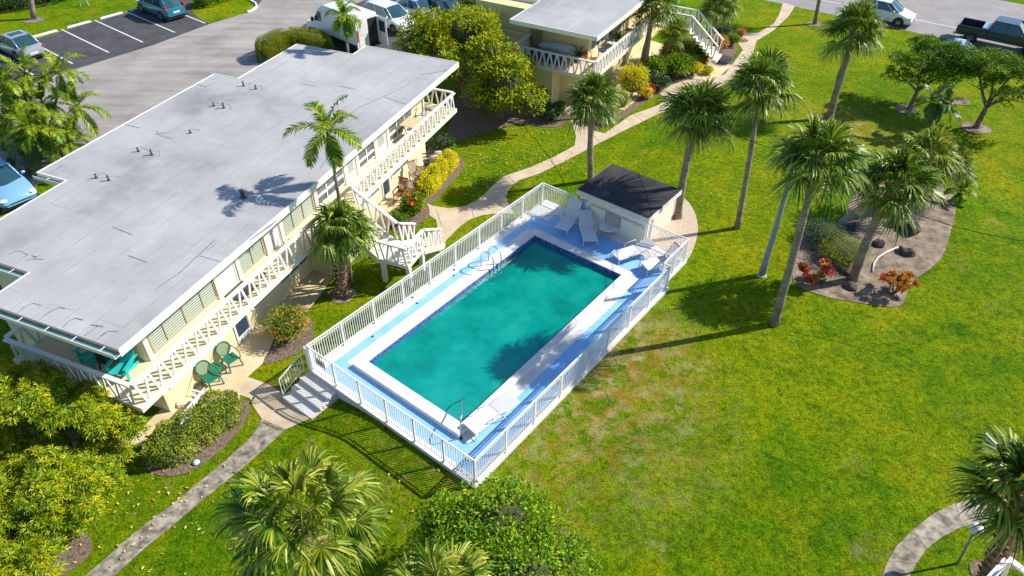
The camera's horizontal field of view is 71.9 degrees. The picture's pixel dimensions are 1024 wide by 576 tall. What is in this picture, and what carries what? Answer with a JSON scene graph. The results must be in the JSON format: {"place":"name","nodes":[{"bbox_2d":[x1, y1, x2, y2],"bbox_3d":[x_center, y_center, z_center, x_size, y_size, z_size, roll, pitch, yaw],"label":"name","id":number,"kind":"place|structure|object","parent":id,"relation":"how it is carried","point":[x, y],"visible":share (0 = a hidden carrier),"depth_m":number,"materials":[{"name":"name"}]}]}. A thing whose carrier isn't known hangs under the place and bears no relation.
{"place":"outdoors","nodes":[
{"label":"outdoors","id":0,"kind":"place"},
{"bbox_2d":[0,182,55,217],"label":"grass strip","id":1,"kind":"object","parent":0,"point":[42,187],"depth_m":35.34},
{"bbox_2d":[1,99,94,164],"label":"feather palm","id":2,"kind":"object","parent":1,"relation":"on","point":[53,132],"visible":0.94,"depth_m":34.74,"materials":[{"name":"green plant"}]},
{"bbox_2d":[0,0,210,92],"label":"parking lot","id":3,"kind":"structure","parent":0,"point":[113,42],"depth_m":50.97,"materials":[{"name":"asphalt"}]},
{"bbox_2d":[0,29,45,60],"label":"parked car","id":4,"kind":"object","parent":3,"relation":"on","point":[12,42],"visible":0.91,"depth_m":47.34,"materials":[{"name":"silver metal"}]},
{"bbox_2d":[136,0,188,20],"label":"parked car","id":5,"kind":"object","parent":3,"relation":"on","point":[163,10],"visible":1,"depth_m":53.34,"materials":[{"name":"teal paint"}]},
{"bbox_2d":[86,419,284,575],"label":"sidewalk","id":6,"kind":"structure","parent":0,"point":[260,439],"depth_m":21.75,"materials":[{"name":"concrete"}]},
{"bbox_2d":[191,0,255,22],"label":"grass verge","id":7,"kind":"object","parent":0,"point":[225,10],"depth_m":55.59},
{"bbox_2d":[0,0,449,184],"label":"driveway","id":8,"kind":"structure","parent":0,"point":[131,85],"depth_m":47.17,"materials":[{"name":"asphalt"}]},
{"bbox_2d":[0,158,39,211],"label":"parked car","id":9,"kind":"object","parent":8,"relation":"on","point":[17,188],"visible":1,"depth_m":33.99,"materials":[{"name":"blue paint"}]},
{"bbox_2d":[0,61,49,165],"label":"feather palm","id":10,"kind":"object","parent":8,"relation":"on","point":[10,88],"visible":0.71,"depth_m":35.33,"materials":[{"name":"green plant"}]},
{"bbox_2d":[0,113,65,174],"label":"feather palm","id":11,"kind":"object","parent":8,"relation":"on","point":[12,146],"visible":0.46,"depth_m":35.46,"materials":[{"name":"green plant"}]},
{"bbox_2d":[0,41,112,135],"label":"feather palm","id":12,"kind":"object","parent":8,"relation":"on","point":[60,91],"visible":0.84,"depth_m":36.57,"materials":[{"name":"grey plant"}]},
{"bbox_2d":[254,26,333,62],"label":"hedge","id":13,"kind":"object","parent":8,"relation":"on","point":[276,42],"visible":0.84,"depth_m":48.02,"materials":[{"name":"green plant"}]},
{"bbox_2d":[72,135,449,447],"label":"patio","id":14,"kind":"structure","parent":0,"point":[253,347],"depth_m":27.04,"materials":[{"name":"concrete"}]},
{"bbox_2d":[166,388,210,425],"bbox_3d":[-10.985,4.128,23.951,0.680,0.950,1.430,12,41,13],"label":"glider bench","id":15,"kind":"object","parent":14,"relation":"on","point":[194,400],"visible":0.49,"depth_m":23.92,"materials":[{"name":"white paint"}]},
{"bbox_2d":[195,360,224,389],"bbox_3d":[-10.831,3.106,25.195,0.735,0.968,0.664,26,46,27],"label":"patio chair","id":16,"kind":"object","parent":14,"relation":"on","point":[202,367],"visible":0.98,"depth_m":25.18,"materials":[{"name":"teal plastic"}]},
{"bbox_2d":[215,341,243,373],"bbox_3d":[-10.413,2.498,25.926,0.735,0.968,0.664,28,47,29],"label":"patio chair","id":17,"kind":"object","parent":14,"relation":"on","point":[222,348],"visible":1,"depth_m":25.91,"materials":[{"name":"teal plastic"}]},
{"bbox_2d":[427,131,458,150],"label":"shrub","id":18,"kind":"object","parent":14,"relation":"on","point":[441,141],"visible":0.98,"depth_m":38.22,"materials":[{"name":"green plant"}]},
{"bbox_2d":[240,377,308,428],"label":"slab path","id":19,"kind":"structure","parent":0,"point":[269,405],"depth_m":24.75,"materials":[{"name":"concrete"}]},
{"bbox_2d":[299,0,471,53],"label":"parking bay","id":20,"kind":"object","parent":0,"point":[340,47],"visible":0.08,"depth_m":50.56,"materials":[{"name":"asphalt"}]},
{"bbox_2d":[306,1,387,51],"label":"cargo van","id":21,"kind":"object","parent":20,"relation":"on","point":[372,31],"visible":0.48,"depth_m":48.67,"materials":[{"name":"white paint"}]},
{"bbox_2d":[360,0,418,33],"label":"parked car","id":22,"kind":"object","parent":20,"relation":"on","point":[389,11],"visible":0.59,"depth_m":51.95,"materials":[{"name":"white paint"}]},
{"bbox_2d":[395,0,442,22],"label":"parked car","id":23,"kind":"object","parent":20,"relation":"on","point":[408,5],"visible":0.2,"depth_m":53.59,"materials":[{"name":"blue paint"}]},
{"bbox_2d":[429,0,461,20],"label":"parked car","id":24,"kind":"object","parent":20,"relation":"on","point":[445,4],"visible":0.16,"depth_m":53.27,"materials":[{"name":"blue paint"}]},
{"bbox_2d":[376,244,600,371],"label":"pool water","id":25,"kind":"structure","parent":0,"point":[524,272],"depth_m":31.26,"materials":[{"name":"liquid"}]},
{"bbox_2d":[0,0,1023,575],"bbox_3d":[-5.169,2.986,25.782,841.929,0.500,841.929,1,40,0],"label":"lawn","id":26,"kind":"structure","parent":0,"point":[702,418],"depth_m":25.00,"materials":[{"name":"plant"}]},
{"bbox_2d":[0,0,65,13],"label":"hedge","id":27,"kind":"object","parent":26,"relation":"on","point":[5,4],"visible":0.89,"depth_m":54.87,"materials":[{"name":"green plant"}]},
{"bbox_2d":[4,529,91,575],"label":"tree ring","id":28,"kind":"object","parent":26,"relation":"on","point":[75,550],"visible":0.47,"depth_m":20.42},
{"bbox_2d":[0,444,131,575],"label":"umbrella tree","id":29,"kind":"object","parent":28,"relation":"on","point":[43,504],"visible":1,"depth_m":19.10,"materials":[{"name":"green plant"}]},
{"bbox_2d":[0,353,151,483],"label":"umbrella tree","id":30,"kind":"object","parent":26,"relation":"on","point":[76,412],"visible":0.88,"depth_m":20.62,"materials":[{"name":"green plant"}]},
{"bbox_2d":[139,400,249,475],"bbox_3d":[-10.314,5.045,23.601,3.772,0.001,1.896,-32,50,-33],"label":"hedge bed","id":31,"kind":"object","parent":26,"relation":"on","point":[223,440],"visible":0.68,"depth_m":23.21,"materials":[{"name":"soil"}]},
{"bbox_2d":[140,389,243,469],"bbox_3d":[-10.574,4.524,23.405,1.613,1.287,3.537,26,46,27],"label":"hedge","id":32,"kind":"object","parent":31,"relation":"on","point":[201,422],"visible":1,"depth_m":23.09,"materials":[{"name":"green plant"}]},
{"bbox_2d":[0,44,458,412],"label":"apartment building","id":33,"kind":"structure","parent":26,"relation":"on","point":[153,236],"depth_m":26.23,"materials":[{"name":"white"}]},
{"bbox_2d":[71,347,95,368],"bbox_3d":[-13.459,1.916,22.695,0.760,0.937,0.992,19,43,21],"label":"adirondack chair","id":34,"kind":"object","parent":33,"relation":"on","point":[88,356],"visible":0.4,"depth_m":22.52,"materials":[{"name":"plastic"}]},
{"bbox_2d":[102,348,139,381],"bbox_3d":[-12.306,2.296,22.260,0.760,0.937,0.992,2,40,1],"label":"adirondack chair","id":35,"kind":"object","parent":33,"relation":"on","point":[125,365],"visible":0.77,"depth_m":22.25,"materials":[{"name":"plastic"}]},
{"bbox_2d":[147,279,217,352],"bbox_3d":[-11.087,0.609,23.622,0.070,1.600,3.080,15,42,16],"label":"window","id":36,"kind":"structure","parent":33,"relation":"in","point":[179,319],"depth_m":23.81,"materials":[{"name":"white glass"}]},
{"bbox_2d":[217,262,238,294],"bbox_3d":[-10.253,-0.783,25.098,0.090,2.045,0.900,15,42,16],"label":"door","id":37,"kind":"structure","parent":33,"relation":"in","point":[228,277],"depth_m":25.47,"materials":[{"name":"white paint"}]},
{"bbox_2d":[233,313,252,344],"bbox_3d":[-10.291,1.128,26.658,0.090,2.080,0.830,15,42,16],"label":"window","id":38,"kind":"structure","parent":33,"relation":"in","point":[243,328],"depth_m":27.01,"materials":[{"name":"glass"}]},
{"bbox_2d":[238,237,265,274],"bbox_3d":[-9.743,-1.509,26.170,0.070,1.600,1.390,15,42,16],"label":"window","id":39,"kind":"structure","parent":33,"relation":"in","point":[256,251],"depth_m":26.44,"materials":[{"name":"glass"}]},
{"bbox_2d":[266,223,282,251],"bbox_3d":[-9.233,-2.392,27.033,0.090,2.045,0.730,15,42,16],"label":"door","id":40,"kind":"structure","parent":33,"relation":"in","point":[274,237],"depth_m":27.41,"materials":[{"name":"white paint"}]},
{"bbox_2d":[282,194,314,236],"bbox_3d":[-8.640,-3.252,28.267,0.070,1.600,2.110,15,42,16],"label":"window","id":41,"kind":"structure","parent":33,"relation":"in","point":[293,219],"depth_m":28.54,"materials":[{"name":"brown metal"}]},
{"bbox_2d":[316,167,344,206],"bbox_3d":[-7.765,-4.629,29.923,0.075,1.600,2.060,15,42,16],"label":"window","id":42,"kind":"structure","parent":33,"relation":"in","point":[327,189],"depth_m":30.11,"materials":[{"name":"white paint"}]},
{"bbox_2d":[358,141,374,169],"bbox_3d":[-6.664,-6.365,32.011,0.075,1.600,1.380,15,42,16],"label":"window","id":43,"kind":"structure","parent":33,"relation":"in","point":[367,154],"depth_m":32.28,"materials":[{"name":"white paint"}]},
{"bbox_2d":[388,109,411,142],"bbox_3d":[-5.461,-8.256,34.286,0.075,1.600,2.310,15,42,16],"label":"window","id":44,"kind":"structure","parent":33,"relation":"in","point":[395,130],"depth_m":34.37,"materials":[{"name":"glass"}]},
{"bbox_2d":[263,313,313,363],"bbox_3d":[-8.510,1.919,27.358,1.555,0.001,2.866,1,40,0],"label":"flower bed","id":45,"kind":"object","parent":26,"relation":"on","point":[284,349],"visible":0.64,"depth_m":26.98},
{"bbox_2d":[261,302,313,345],"bbox_3d":[-8.582,1.382,27.004,1.860,1.336,1.967,24,45,25],"label":"shrub","id":46,"kind":"object","parent":45,"relation":"on","point":[289,321],"visible":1,"depth_m":26.70,"materials":[{"name":"green plant"}]},
{"bbox_2d":[207,444,393,575],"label":"palm tree","id":47,"kind":"object","parent":26,"relation":"on","point":[254,510],"visible":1,"depth_m":14.26,"materials":[{"name":"green plant"}]},
{"bbox_2d":[280,372,337,419],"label":"entrance steps","id":48,"kind":"structure","parent":26,"relation":"on","point":[310,395],"depth_m":24.70,"materials":[{"name":"concrete"}]},
{"bbox_2d":[282,95,362,286],"bbox_3d":[-6.739,-3.339,27.056,2.991,8.575,2.656,1,40,0],"label":"feather palm","id":49,"kind":"object","parent":26,"relation":"on","point":[335,152],"visible":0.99,"depth_m":25.01,"materials":[{"name":"green plant"}]},
{"bbox_2d":[324,0,361,52],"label":"feather palm","id":50,"kind":"object","parent":26,"relation":"on","point":[348,27],"visible":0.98,"depth_m":35.76,"materials":[{"name":"green plant"}]},
{"bbox_2d":[308,197,382,298],"bbox_3d":[-6.529,-1.501,28.008,3.182,4.630,3.185,1,40,0],"label":"palm tree","id":51,"kind":"object","parent":26,"relation":"on","point":[338,240],"visible":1,"depth_m":26.99,"materials":[{"name":"green plant"}]},
{"bbox_2d":[57,126,711,574],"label":"fallen leaves","id":52,"kind":"object","parent":26,"relation":"on","point":[219,460],"visible":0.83,"depth_m":22.10,"materials":[{"name":"brown plant"}]},
{"bbox_2d":[392,203,429,233],"bbox_3d":[-4.812,-3.391,33.748,1.407,0.001,2.875,19,43,21],"label":"stair bed","id":53,"kind":"object","parent":26,"relation":"on","point":[420,218],"visible":0.38,"depth_m":33.60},
{"bbox_2d":[397,189,428,217],"bbox_3d":[-4.683,-3.955,33.421,1.509,1.345,1.505,1,40,0],"label":"shrub","id":54,"kind":"object","parent":53,"relation":"on","point":[413,202],"visible":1,"depth_m":33.11,"materials":[{"name":"green plant"}]},
{"bbox_2d":[383,536,496,575],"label":"palm tree","id":55,"kind":"object","parent":26,"relation":"on","point":[436,561],"visible":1,"depth_m":14.04,"materials":[{"name":"green plant"}]},
{"bbox_2d":[424,153,464,203],"bbox_3d":[-3.692,-5.802,36.642,1.574,0.001,5.084,14,42,15],"label":"croton bed","id":56,"kind":"object","parent":26,"relation":"on","point":[450,178],"visible":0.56,"depth_m":36.22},
{"bbox_2d":[416,148,459,196],"bbox_3d":[-3.840,-6.028,36.238,1.246,1.093,4.077,14,42,15],"label":"hedge","id":57,"kind":"object","parent":56,"relation":"on","point":[446,163],"visible":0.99,"depth_m":35.80,"materials":[{"name":"yellow plant"}]},
{"bbox_2d":[309,200,686,488],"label":"pool deck","id":58,"kind":"structure","parent":26,"relation":"on","point":[544,210],"depth_m":26.61,"materials":[{"name":"concrete"}]},
{"bbox_2d":[353,228,631,437],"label":"swimming pool","id":59,"kind":"structure","parent":58,"relation":"in","point":[440,373],"depth_m":27.59,"materials":[{"name":"blue tile"}]},
{"bbox_2d":[303,182,688,484],"bbox_3d":[0.211,0.478,27.338,7.830,1.152,14.260,27,47,28],"label":"pool fence","id":60,"kind":"object","parent":58,"relation":"on","point":[312,361],"visible":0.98,"depth_m":25.45,"materials":[{"name":"metal"}]},
{"bbox_2d":[323,215,670,472],"bbox_3d":[0.145,1.054,27.543,7.120,0.004,13.250,27,47,28],"label":"deck paint","id":61,"kind":"object","parent":58,"relation":"on","point":[544,380],"visible":0.64,"depth_m":26.12,"materials":[{"name":"paint"}]},
{"bbox_2d":[462,391,518,441],"bbox_3d":[-0.689,4.181,23.350,1.984,0.606,0.722,-31,49,-32],"label":"sun lounger","id":62,"kind":"object","parent":61,"relation":"on","point":[482,419],"visible":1,"depth_m":23.29,"materials":[{"name":"white paint"}]},
{"bbox_2d":[554,198,582,236],"bbox_3d":[2.563,-3.214,31.895,0.722,1.028,1.704,19,43,20],"label":"sun lounger","id":63,"kind":"object","parent":61,"relation":"on","point":[566,222],"visible":0.92,"depth_m":32.05,"materials":[{"name":"white paint"}]},
{"bbox_2d":[638,241,683,276],"bbox_3d":[6.265,-1.227,29.599,1.704,1.005,0.722,-15,42,-17],"label":"sun lounger","id":64,"kind":"object","parent":61,"relation":"on","point":[653,263],"visible":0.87,"depth_m":29.64,"materials":[{"name":"white paint"}]},
{"bbox_2d":[577,210,597,247],"bbox_3d":[3.364,-2.648,31.460,0.722,0.734,1.897,-2,40,-3],"label":"sun lounger","id":65,"kind":"object","parent":58,"relation":"on","point":[587,229],"visible":1,"depth_m":31.58,"materials":[{"name":"white paint"}]},
{"bbox_2d":[576,164,681,241],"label":"pool house","id":66,"kind":"structure","parent":58,"relation":"on","point":[635,197],"depth_m":31.54,"materials":[{"name":"paint"}]},
{"bbox_2d":[610,237,656,265],"bbox_3d":[5.218,-1.575,30.310,1.971,0.606,0.722,-18,44,-21],"label":"sun lounger","id":67,"kind":"object","parent":58,"relation":"on","point":[644,245],"visible":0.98,"depth_m":30.25,"materials":[{"name":"white paint"}]},
{"bbox_2d":[405,471,604,575],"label":"citrus tree","id":68,"kind":"object","parent":26,"relation":"on","point":[509,534],"visible":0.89,"depth_m":17.98,"materials":[{"name":"green plant"}]},
{"bbox_2d":[448,79,568,140],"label":"tree bed","id":69,"kind":"object","parent":26,"relation":"on","point":[468,122],"visible":0.54,"depth_m":41.50,"materials":[{"name":"soil"}]},
{"bbox_2d":[390,2,523,108],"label":"bushy tree","id":70,"kind":"object","parent":69,"relation":"on","point":[472,32],"visible":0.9,"depth_m":40.35,"materials":[{"name":"green plant"}]},
{"bbox_2d":[460,43,550,118],"bbox_3d":[-0.556,-11.212,39.685,5.002,4.634,4.535,-9,41,-12],"label":"bushy tree","id":71,"kind":"object","parent":69,"relation":"on","point":[508,75],"visible":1,"depth_m":38.71,"materials":[{"name":"green plant"}]},
{"bbox_2d":[539,100,566,119],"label":"shrub","id":72,"kind":"object","parent":69,"relation":"on","point":[553,110],"visible":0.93,"depth_m":41.14,"materials":[{"name":"green plant"}]},
{"bbox_2d":[559,67,624,180],"bbox_3d":[3.862,-7.893,34.691,3.276,6.001,3.478,1,40,0],"label":"palm tree","id":73,"kind":"object","parent":26,"relation":"on","point":[594,86],"visible":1,"depth_m":33.18,"materials":[{"name":"green plant"}]},
{"bbox_2d":[476,0,723,104],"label":"apartment building","id":74,"kind":"structure","parent":26,"relation":"on","point":[589,25],"depth_m":42.34,"materials":[{"name":"white"}]},
{"bbox_2d":[539,41,587,57],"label":"surfboard","id":75,"kind":"object","parent":74,"relation":"on","point":[560,48],"visible":0.75,"depth_m":42.40,"materials":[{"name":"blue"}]},
{"bbox_2d":[586,41,737,128],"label":"entrance bed","id":76,"kind":"object","parent":26,"relation":"on","point":[730,50],"visible":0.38,"depth_m":44.70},
{"bbox_2d":[626,0,683,67],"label":"palm tree","id":77,"kind":"object","parent":76,"relation":"on","point":[654,14],"visible":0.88,"depth_m":43.63,"materials":[{"name":"green plant"}]},
{"bbox_2d":[653,14,691,55],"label":"palm tree","id":78,"kind":"object","parent":76,"relation":"on","point":[674,34],"visible":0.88,"depth_m":45.25,"materials":[{"name":"green plant"}]},
{"bbox_2d":[696,0,743,39],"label":"palm tree","id":79,"kind":"object","parent":76,"relation":"on","point":[716,14],"visible":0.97,"depth_m":46.72,"materials":[{"name":"green plant"}]},
{"bbox_2d":[651,199,697,259],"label":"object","id":80,"kind":"object","parent":26,"relation":"on","point":[689,224],"visible":0.44,"depth_m":32.27,"materials":[{"name":"concrete"}]},
{"bbox_2d":[654,75,737,219],"bbox_3d":[7.830,-5.965,30.960,3.944,6.893,3.860,1,40,0],"label":"palm tree","id":81,"kind":"object","parent":80,"relation":"on","point":[702,96],"visible":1,"depth_m":29.25,"materials":[{"name":"green plant"}]},
{"bbox_2d":[718,44,806,229],"bbox_3d":[10.037,-6.086,29.992,3.325,8.362,3.308,-17,43,-20],"label":"palm tree","id":82,"kind":"object","parent":26,"relation":"on","point":[759,75],"visible":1,"depth_m":27.79,"materials":[{"name":"green plant"}]},
{"bbox_2d":[757,168,808,277],"bbox_3d":[10.769,-2.762,27.955,0.782,5.838,0.390,1,40,0],"label":"light pole","id":83,"kind":"object","parent":26,"relation":"on","point":[761,273],"visible":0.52,"depth_m":28.55,"materials":[{"name":"metal"}]},
{"bbox_2d":[763,112,875,327],"bbox_3d":[10.047,-1.997,24.825,3.838,8.732,3.320,18,43,20],"label":"palm tree","id":84,"kind":"object","parent":26,"relation":"on","point":[820,138],"visible":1,"depth_m":22.53,"materials":[{"name":"green plant"}]},
{"bbox_2d":[810,0,888,119],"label":"palm tree","id":85,"kind":"object","parent":26,"relation":"on","point":[855,17],"visible":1,"depth_m":38.34,"materials":[{"name":"green plant"}]},
{"bbox_2d":[792,183,955,306],"bbox_3d":[17.040,-2.454,32.380,5.140,0.239,12.870,33,49,32],"label":"palm bed","id":86,"kind":"object","parent":26,"relation":"on","point":[927,244],"visible":0.6,"depth_m":30.93,"materials":[{"name":"soil"}]},
{"bbox_2d":[796,258,834,284],"bbox_3d":[12.510,-0.637,29.145,1.558,1.114,1.431,1,40,0],"label":"croton plant","id":87,"kind":"object","parent":86,"relation":"on","point":[826,267],"visible":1,"depth_m":28.88,"materials":[{"name":"red plant"}]},
{"bbox_2d":[802,216,849,245],"bbox_3d":[14.000,-2.467,31.486,2.194,0.934,2.391,1,40,0],"label":"shrub","id":88,"kind":"object","parent":86,"relation":"on","point":[819,230],"visible":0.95,"depth_m":31.29,"materials":[{"name":"green plant"}]},
{"bbox_2d":[815,232,872,270],"bbox_3d":[14.385,-1.635,30.494,2.573,0.942,2.668,1,40,0],"label":"shrub","id":89,"kind":"object","parent":86,"relation":"on","point":[844,250],"visible":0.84,"depth_m":30.22,"materials":[{"name":"green plant"}]},
{"bbox_2d":[844,145,946,282],"bbox_3d":[14.265,-2.742,27.561,3.503,6.450,3.550,-17,43,-20],"label":"palm tree","id":90,"kind":"object","parent":86,"relation":"on","point":[908,163],"visible":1,"depth_m":26.14,"materials":[{"name":"green plant"}]},
{"bbox_2d":[878,269,920,293],"bbox_3d":[15.677,-0.251,28.789,1.621,1.042,1.506,-16,43,-19],"label":"croton plant","id":91,"kind":"object","parent":86,"relation":"on","point":[903,280],"visible":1,"depth_m":28.52,"materials":[{"name":"orange plant"}]},
{"bbox_2d":[894,119,966,210],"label":"palm tree","id":92,"kind":"object","parent":86,"relation":"on","point":[933,136],"visible":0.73,"depth_m":31.18,"materials":[{"name":"green plant"}]},
{"bbox_2d":[925,138,977,200],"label":"palm tree","id":93,"kind":"object","parent":86,"relation":"on","point":[966,156],"visible":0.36,"depth_m":32.59,"materials":[{"name":"green plant"}]},
{"bbox_2d":[943,177,979,206],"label":"feather palm","id":94,"kind":"object","parent":86,"relation":"on","point":[958,199],"visible":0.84,"depth_m":34.09,"materials":[{"name":"green plant"}]},
{"bbox_2d":[895,104,918,113],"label":"tree ring","id":95,"kind":"object","parent":26,"relation":"on","point":[901,108],"visible":0.94,"depth_m":43.19,"materials":[{"name":"soil"}]},
{"bbox_2d":[879,33,977,109],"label":"spreading tree","id":96,"kind":"object","parent":95,"relation":"on","point":[948,51],"visible":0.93,"depth_m":41.57,"materials":[{"name":"green plant"}]},
{"bbox_2d":[908,83,968,129],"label":"feather palm","id":97,"kind":"object","parent":26,"relation":"on","point":[938,109],"visible":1,"depth_m":39.11,"materials":[{"name":"green plant"}]},
{"bbox_2d":[961,122,991,133],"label":"tree ring","id":98,"kind":"object","parent":26,"relation":"on","point":[968,126],"visible":0.94,"depth_m":41.35,"materials":[{"name":"soil"}]},
{"bbox_2d":[956,44,1023,128],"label":"spreading tree","id":99,"kind":"object","parent":98,"relation":"on","point":[995,57],"visible":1,"depth_m":39.94,"materials":[{"name":"green plant"}]},
{"bbox_2d":[940,423,1023,575],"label":"palm tree","id":100,"kind":"object","parent":26,"relation":"on","point":[1003,464],"visible":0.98,"depth_m":16.36,"materials":[{"name":"green plant"}]},
{"bbox_2d":[987,556,1023,575],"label":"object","id":101,"kind":"structure","parent":26,"relation":"on","point":[1000,567],"depth_m":16.80,"materials":[{"name":"white paint"}]},
{"bbox_2d":[423,3,794,259],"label":"garden path","id":102,"kind":"structure","parent":0,"point":[452,220],"depth_m":37.79,"materials":[{"name":"concrete"}]},
{"bbox_2d":[597,41,731,109],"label":"entrance patio","id":103,"kind":"structure","parent":0,"point":[720,68],"depth_m":47.32,"materials":[{"name":"concrete"}]},
{"bbox_2d":[616,61,650,96],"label":"shrub","id":104,"kind":"object","parent":103,"relation":"on","point":[632,80],"visible":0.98,"depth_m":42.94,"materials":[{"name":"yellow plant"}]},
{"bbox_2d":[642,51,668,74],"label":"shrub","id":105,"kind":"object","parent":103,"relation":"on","point":[657,64],"visible":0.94,"depth_m":45.22,"materials":[{"name":"green plant"}]},
{"bbox_2d":[661,49,695,76],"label":"shrub","id":106,"kind":"object","parent":103,"relation":"on","point":[678,63],"visible":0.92,"depth_m":45.84,"materials":[{"name":"green plant"}]},
{"bbox_2d":[767,0,1023,54],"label":"street","id":107,"kind":"structure","parent":0,"point":[951,13],"depth_m":56.89,"materials":[{"name":"asphalt"}]},
{"bbox_2d":[856,0,916,26],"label":"parked car","id":108,"kind":"object","parent":107,"relation":"on","point":[896,13],"visible":0.55,"depth_m":54.00,"materials":[{"name":"white paint"}]},
{"bbox_2d":[953,16,1023,55],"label":"pickup truck","id":109,"kind":"object","parent":107,"relation":"on","point":[1006,30],"visible":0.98,"depth_m":50.32,"materials":[{"name":"black paint"}]},
{"bbox_2d":[883,498,1012,575],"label":"curved path","id":110,"kind":"structure","parent":0,"point":[931,529],"depth_m":20.61,"materials":[{"name":"concrete"}]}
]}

